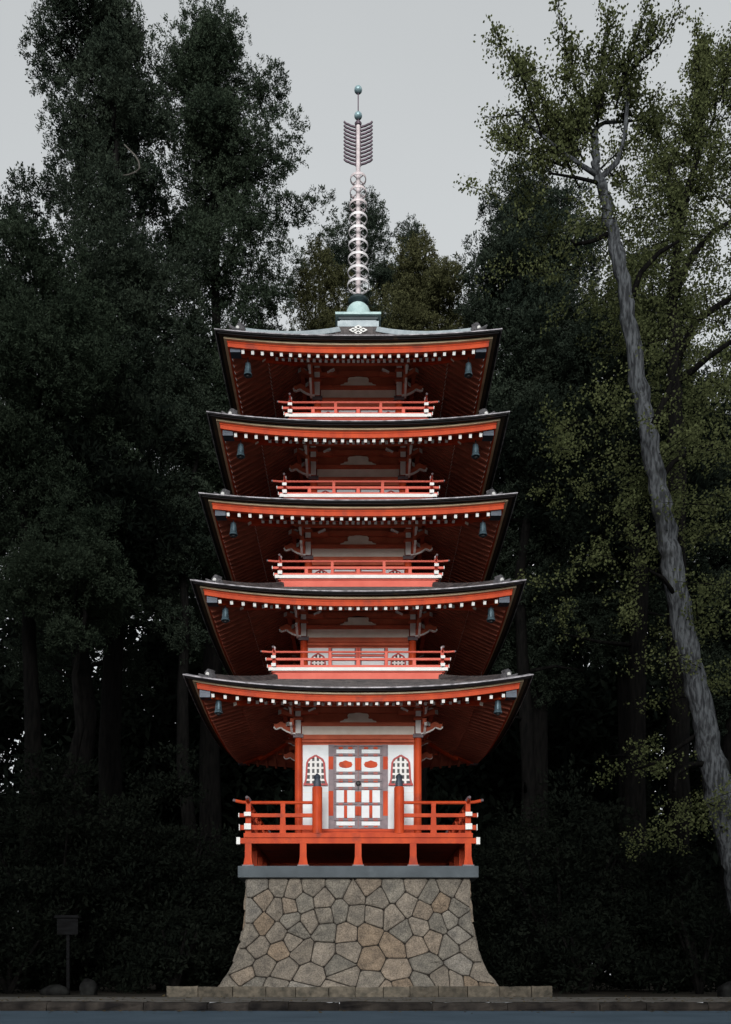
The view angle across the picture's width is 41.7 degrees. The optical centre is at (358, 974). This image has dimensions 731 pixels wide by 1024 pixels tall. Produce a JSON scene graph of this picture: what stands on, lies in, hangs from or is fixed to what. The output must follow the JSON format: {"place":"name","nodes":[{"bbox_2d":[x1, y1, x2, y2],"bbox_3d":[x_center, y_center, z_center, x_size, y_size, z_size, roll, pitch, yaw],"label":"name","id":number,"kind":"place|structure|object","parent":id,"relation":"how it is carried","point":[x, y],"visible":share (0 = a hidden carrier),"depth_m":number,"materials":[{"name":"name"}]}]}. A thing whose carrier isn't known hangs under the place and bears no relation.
{"place":"outdoors","nodes":[
{"label":"outdoors","id":0,"kind":"place"},
{"bbox_2d":[278,233,355,330],"bbox_3d":[-1.761,-15.190,39.930,4.767,31.189,4.587,0,0,41],"label":"olive tree","id":1,"kind":"object","parent":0,"point":[329,279],"visible":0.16,"depth_m":39.31,"materials":[{"name":"green plant"}]},
{"bbox_2d":[307,184,398,327],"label":"cloud pine","id":2,"kind":"object","parent":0,"point":[377,272],"visible":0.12,"depth_m":45.25,"materials":[{"name":"green plant"}]},
{"bbox_2d":[0,980,716,996],"bbox_3d":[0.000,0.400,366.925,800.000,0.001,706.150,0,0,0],"label":"ground","id":3,"kind":"structure","parent":0,"point":[617,992],"depth_m":20.35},
{"bbox_2d":[40,984,69,994],"bbox_3d":[-6.000,0.307,19.004,0.614,0.240,0.507,0,0,0],"label":"garden rock","id":4,"kind":"object","parent":3,"relation":"on","point":[57,989],"visible":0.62,"depth_m":18.82,"materials":[{"name":"grey stone"}]},
{"bbox_2d":[54,915,81,994],"bbox_3d":[-5.797,-0.393,19.170,0.520,1.585,0.180,0,0,0],"label":"notice board","id":5,"kind":"object","parent":3,"relation":"on","point":[67,925],"visible":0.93,"depth_m":19.14,"materials":[{"name":"grey wood"}]},
{"bbox_2d":[0,204,143,989],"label":"cypress tree","id":6,"kind":"object","parent":3,"relation":"on","point":[43,344],"visible":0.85,"depth_m":25.13,"materials":[{"name":"green plant"}]},
{"bbox_2d":[0,481,143,989],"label":"cypress tree","id":7,"kind":"object","parent":3,"relation":"on","point":[72,562],"visible":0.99,"depth_m":24.03,"materials":[{"name":"green plant"}]},
{"bbox_2d":[79,978,97,994],"bbox_3d":[-5.279,0.261,18.797,0.340,0.375,0.334,0,0,0],"label":"garden rock","id":8,"kind":"object","parent":3,"relation":"on","point":[87,986],"visible":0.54,"depth_m":18.66,"materials":[{"name":"grey stone"}]},
{"bbox_2d":[0,361,198,985],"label":"forest tree","id":9,"kind":"object","parent":3,"relation":"on","point":[104,492],"visible":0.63,"depth_m":26.77,"materials":[{"name":"green plant"}]},
{"bbox_2d":[0,0,215,986],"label":"cypress tree","id":10,"kind":"object","parent":3,"relation":"on","point":[111,125],"visible":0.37,"depth_m":31.27,"materials":[{"name":"green plant"}]},
{"bbox_2d":[106,314,227,985],"bbox_3d":[-5.806,-9.727,29.049,3.322,20.274,3.469,0,0,34],"label":"cypress tree","id":11,"kind":"object","parent":3,"relation":"on","point":[186,412],"visible":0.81,"depth_m":28.80,"materials":[{"name":"green plant"}]},
{"bbox_2d":[105,890,230,993],"bbox_3d":[-4.066,-0.638,20.556,2.654,2.354,2.437,0,0,0],"label":"evergreen shrub","id":12,"kind":"object","parent":3,"relation":"on","point":[177,963],"visible":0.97,"depth_m":20.30,"materials":[{"name":"green plant"}]},
{"bbox_2d":[130,828,245,988],"bbox_3d":[-3.457,-1.750,27.154,5.474,5.155,4.825,0,0,15],"label":"evergreen shrub","id":13,"kind":"object","parent":3,"relation":"on","point":[232,874],"visible":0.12,"depth_m":26.17,"materials":[{"name":"green plant"}]},
{"bbox_2d":[144,0,346,985],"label":"cypress tree","id":14,"kind":"object","parent":3,"relation":"on","point":[204,57],"visible":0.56,"depth_m":34.03,"materials":[{"name":"green plant"}]},
{"bbox_2d":[218,866,497,996],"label":"stone plinth","id":15,"kind":"structure","parent":3,"relation":"on","point":[357,926],"depth_m":17.80,"materials":[{"name":"stone"}]},
{"bbox_2d":[183,85,533,865],"bbox_3d":[0.000,-10.258,20.000,6.184,16.485,6.184,0,0,0],"label":"pagoda","id":16,"kind":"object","parent":15,"relation":"on","point":[357,639],"visible":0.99,"depth_m":18.73,"materials":[{"name":"red wood"}]},
{"bbox_2d":[214,700,222,715],"bbox_3d":[-2.540,-4.938,17.460,0.164,0.470,0.164,0,0,0],"label":"wind bell","id":17,"kind":"object","parent":16,"relation":"hanging from","point":[218,711],"visible":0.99,"depth_m":17.41,"materials":[{"name":"teal metal"}]},
{"bbox_2d":[221,606,229,623],"bbox_3d":[-2.430,-6.659,17.570,0.164,0.470,0.164,0,0,0],"label":"wind bell","id":18,"kind":"object","parent":16,"relation":"hanging from","point":[225,619],"visible":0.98,"depth_m":17.53,"materials":[{"name":"teal metal"}]},
{"bbox_2d":[229,520,237,537],"bbox_3d":[-2.300,-8.284,17.700,0.164,0.470,0.164,0,0,0],"label":"wind bell","id":19,"kind":"object","parent":16,"relation":"hanging from","point":[233,531],"visible":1,"depth_m":17.66,"materials":[{"name":"teal metal"}]},
{"bbox_2d":[236,440,244,458],"bbox_3d":[-2.180,-9.797,17.820,0.164,0.470,0.164,0,0,0],"label":"wind bell","id":20,"kind":"object","parent":16,"relation":"hanging from","point":[240,454],"visible":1,"depth_m":17.78,"materials":[{"name":"teal metal"}]},
{"bbox_2d":[244,357,251,377],"bbox_3d":[-2.060,-11.379,17.940,0.164,0.470,0.164,0,0,0],"label":"wind bell","id":21,"kind":"object","parent":16,"relation":"hanging from","point":[247,373],"visible":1,"depth_m":17.90,"materials":[{"name":"teal metal"}]},
{"bbox_2d":[303,755,327,785],"bbox_3d":[-0.835,-4.010,18.828,0.482,0.606,0.060,0,0,0],"label":"cusped window","id":22,"kind":"structure","parent":16,"relation":"in","point":[315,764],"depth_m":18.82,"materials":[{"name":"white wood"}]},
{"bbox_2d":[310,653,325,664],"bbox_3d":[-0.790,-6.113,18.930,0.381,0.454,0.060,0,0,0],"label":"barred window","id":23,"kind":"structure","parent":16,"relation":"in","point":[318,655],"depth_m":18.92,"materials":[{"name":"white wood"}]},
{"bbox_2d":[334,745,357,828],"bbox_3d":[-0.242,-3.680,18.856,0.478,1.659,0.068,0,0,0],"label":"door leaf","id":24,"kind":"structure","parent":16,"relation":"in","point":[345,756],"depth_m":18.84,"materials":[{"name":"white wood"}]},
{"bbox_2d":[335,490,380,491],"bbox_3d":[0.000,-9.472,19.145,0.977,0.455,0.052,0,0,0],"label":"upper door","id":25,"kind":"structure","parent":16,"relation":"in","point":[335,490],"depth_m":19.13,"materials":[{"name":"white wood"}]},
{"bbox_2d":[337,410,378,412],"bbox_3d":[0.000,-11.085,19.218,0.901,0.470,0.052,0,0,0],"label":"upper door","id":26,"kind":"structure","parent":16,"relation":"in","point":[338,411],"depth_m":19.20,"materials":[{"name":"white wood"}]},
{"bbox_2d":[329,648,387,664],"bbox_3d":[0.000,-6.145,18.961,1.170,0.610,0.052,0,0,0],"label":"upper door","id":27,"kind":"structure","parent":16,"relation":"in","point":[334,655],"depth_m":18.95,"materials":[{"name":"white wood"}]},
{"bbox_2d":[334,570,382,572],"bbox_3d":[0.000,-7.862,19.046,1.081,0.425,0.052,0,0,0],"label":"upper door","id":28,"kind":"structure","parent":16,"relation":"in","point":[335,571],"depth_m":19.03,"materials":[{"name":"white wood"}]},
{"bbox_2d":[356,745,381,828],"bbox_3d":[0.217,-3.680,18.839,0.528,1.659,0.103,0,0,0],"label":"door leaf","id":29,"kind":"structure","parent":16,"relation":"in","point":[369,783],"depth_m":18.84,"materials":[{"name":"white wood"}]},
{"bbox_2d":[390,653,405,664],"bbox_3d":[0.790,-6.113,18.930,0.381,0.454,0.060,0,0,0],"label":"barred window","id":30,"kind":"structure","parent":16,"relation":"in","point":[398,655],"depth_m":18.92,"materials":[{"name":"white wood"}]},
{"bbox_2d":[388,755,412,785],"bbox_3d":[0.835,-4.010,18.828,0.482,0.606,0.060,0,0,0],"label":"cusped window","id":31,"kind":"structure","parent":16,"relation":"in","point":[400,764],"depth_m":18.82,"materials":[{"name":"white wood"}]},
{"bbox_2d":[464,357,472,377],"bbox_3d":[2.060,-11.379,17.940,0.164,0.470,0.164,0,0,0],"label":"wind bell","id":32,"kind":"object","parent":16,"relation":"hanging from","point":[468,372],"visible":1,"depth_m":17.90,"materials":[{"name":"teal metal"}]},
{"bbox_2d":[471,440,479,458],"bbox_3d":[2.180,-9.797,17.820,0.164,0.470,0.164,0,0,0],"label":"wind bell","id":33,"kind":"object","parent":16,"relation":"hanging from","point":[475,453],"visible":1,"depth_m":17.78,"materials":[{"name":"teal metal"}]},
{"bbox_2d":[479,520,486,537],"bbox_3d":[2.300,-8.284,17.700,0.164,0.470,0.164,0,0,0],"label":"wind bell","id":34,"kind":"object","parent":16,"relation":"hanging from","point":[482,533],"visible":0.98,"depth_m":17.66,"materials":[{"name":"teal metal"}]},
{"bbox_2d":[487,606,494,622],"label":"wind bell","id":35,"kind":"object","parent":16,"relation":"hanging from","point":[490,618],"visible":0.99,"depth_m":17.52,"materials":[{"name":"teal metal"}]},
{"bbox_2d":[493,700,501,715],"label":"wind bell","id":36,"kind":"object","parent":16,"relation":"hanging from","point":[497,710],"visible":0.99,"depth_m":17.41,"materials":[{"name":"teal metal"}]},
{"bbox_2d":[0,492,728,1002],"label":"forest","id":37,"kind":"object","parent":3,"relation":"on","point":[582,726],"visible":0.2,"depth_m":47.44,"materials":[{"name":"green plant"}]},
{"bbox_2d":[471,821,569,1002],"bbox_3d":[3.316,-1.746,26.892,5.693,5.239,4.796,0,0,0],"label":"evergreen shrub","id":38,"kind":"object","parent":3,"relation":"on","point":[474,857],"visible":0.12,"depth_m":26.56,"materials":[{"name":"green plant"}]},
{"bbox_2d":[450,146,616,985],"bbox_3d":[6.173,-13.897,33.478,7.942,28.619,7.895,0,0,-33],"label":"cypress tree","id":39,"kind":"object","parent":3,"relation":"on","point":[527,368],"visible":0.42,"depth_m":31.41,"materials":[{"name":"green plant"}]},
{"bbox_2d":[487,371,619,985],"bbox_3d":[5.462,-9.086,31.106,5.916,18.981,5.602,0,0,0],"label":"forest tree","id":40,"kind":"object","parent":3,"relation":"on","point":[524,718],"visible":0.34,"depth_m":30.68,"materials":[{"name":"green plant"}]},
{"bbox_2d":[471,753,682,990],"bbox_3d":[5.026,-2.284,23.974,6.135,6.399,5.309,0,0,0],"label":"evergreen shrub","id":41,"kind":"object","parent":3,"relation":"on","point":[576,876],"visible":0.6,"depth_m":23.55,"materials":[{"name":"green plant"}]},
{"bbox_2d":[453,0,730,912],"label":"ginkgo tree","id":42,"kind":"object","parent":3,"relation":"on","point":[559,130],"visible":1,"depth_m":18.50,"materials":[{"name":"green plant"}]},
{"bbox_2d":[531,903,657,993],"bbox_3d":[5.097,-0.505,20.582,2.689,2.068,2.464,0,0,0],"label":"evergreen shrub","id":43,"kind":"object","parent":3,"relation":"on","point":[573,953],"visible":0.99,"depth_m":20.27,"materials":[{"name":"green plant"}]},
{"bbox_2d":[533,240,730,987],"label":"cypress tree","id":44,"kind":"object","parent":3,"relation":"on","point":[593,603],"visible":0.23,"depth_m":29.23,"materials":[{"name":"green plant"}]},
{"bbox_2d":[536,350,730,988],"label":"forest tree","id":45,"kind":"object","parent":3,"relation":"on","point":[635,794],"visible":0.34,"depth_m":26.78,"materials":[{"name":"green plant"}]},
{"bbox_2d":[558,7,730,990],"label":"ginkgo tree","id":46,"kind":"object","parent":3,"relation":"on","point":[697,134],"visible":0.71,"depth_m":23.36,"materials":[{"name":"green plant"}]},
{"bbox_2d":[564,838,730,991],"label":"evergreen shrub","id":47,"kind":"object","parent":3,"relation":"on","point":[647,877],"visible":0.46,"depth_m":22.38,"materials":[{"name":"green plant"}]},
{"bbox_2d":[653,331,730,986],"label":"cypress tree","id":48,"kind":"object","parent":3,"relation":"on","point":[720,561],"visible":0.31,"depth_m":30.29,"materials":[{"name":"green plant"}]},
{"bbox_2d":[717,981,730,996],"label":"garden rock","id":49,"kind":"object","parent":3,"relation":"on","point":[724,990],"visible":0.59,"depth_m":17.05,"materials":[{"name":"grey stone"}]},
{"bbox_2d":[0,1011,730,1023],"bbox_3d":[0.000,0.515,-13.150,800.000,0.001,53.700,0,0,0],"label":"road","id":50,"kind":"structure","parent":0,"point":[363,1017],"depth_m":11.53,"materials":[{"name":"grey asphalt"}]},
{"bbox_2d":[0,1001,730,1010],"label":"kerb","id":51,"kind":"structure","parent":50,"relation":"on","point":[321,1006],"depth_m":13.65,"materials":[{"name":"concrete"}]},
{"bbox_2d":[0,997,730,1001],"bbox_3d":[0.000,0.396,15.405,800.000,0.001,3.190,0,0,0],"label":"verge","id":52,"kind":"structure","parent":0,"point":[438,999],"depth_m":15.29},
{"bbox_2d":[167,986,551,996],"bbox_3d":[0.020,0.303,17.087,6.788,0.214,0.455,0,0,0],"label":"stone border","id":53,"kind":"object","parent":52,"relation":"on","point":[389,991],"visible":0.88,"depth_m":16.89,"materials":[{"name":"stone"}]},
{"bbox_2d":[0,995,730,1014],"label":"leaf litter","id":54,"kind":"object","parent":52,"relation":"on","point":[200,1000],"visible":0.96,"depth_m":14.22,"materials":[{"name":"brown plant"}]},
{"bbox_2d":[0,0,730,1003],"label":"sky","id":55,"kind":"structure","parent":0,"point":[420,71],"materials":[{"name":"grey"}]},
{"bbox_2d":[384,213,429,320],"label":"tree","id":56,"kind":"object","parent":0,"point":[407,230],"visible":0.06,"depth_m":43.41,"materials":[{"name":"green plant"}]},
{"bbox_2d":[369,224,475,832],"bbox_3d":[2.484,-14.125,37.906,5.349,29.062,5.065,0,0,0],"label":"tree","id":57,"kind":"object","parent":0,"point":[429,292],"visible":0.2,"depth_m":37.02,"materials":[{"name":"green plant"}]}
]}

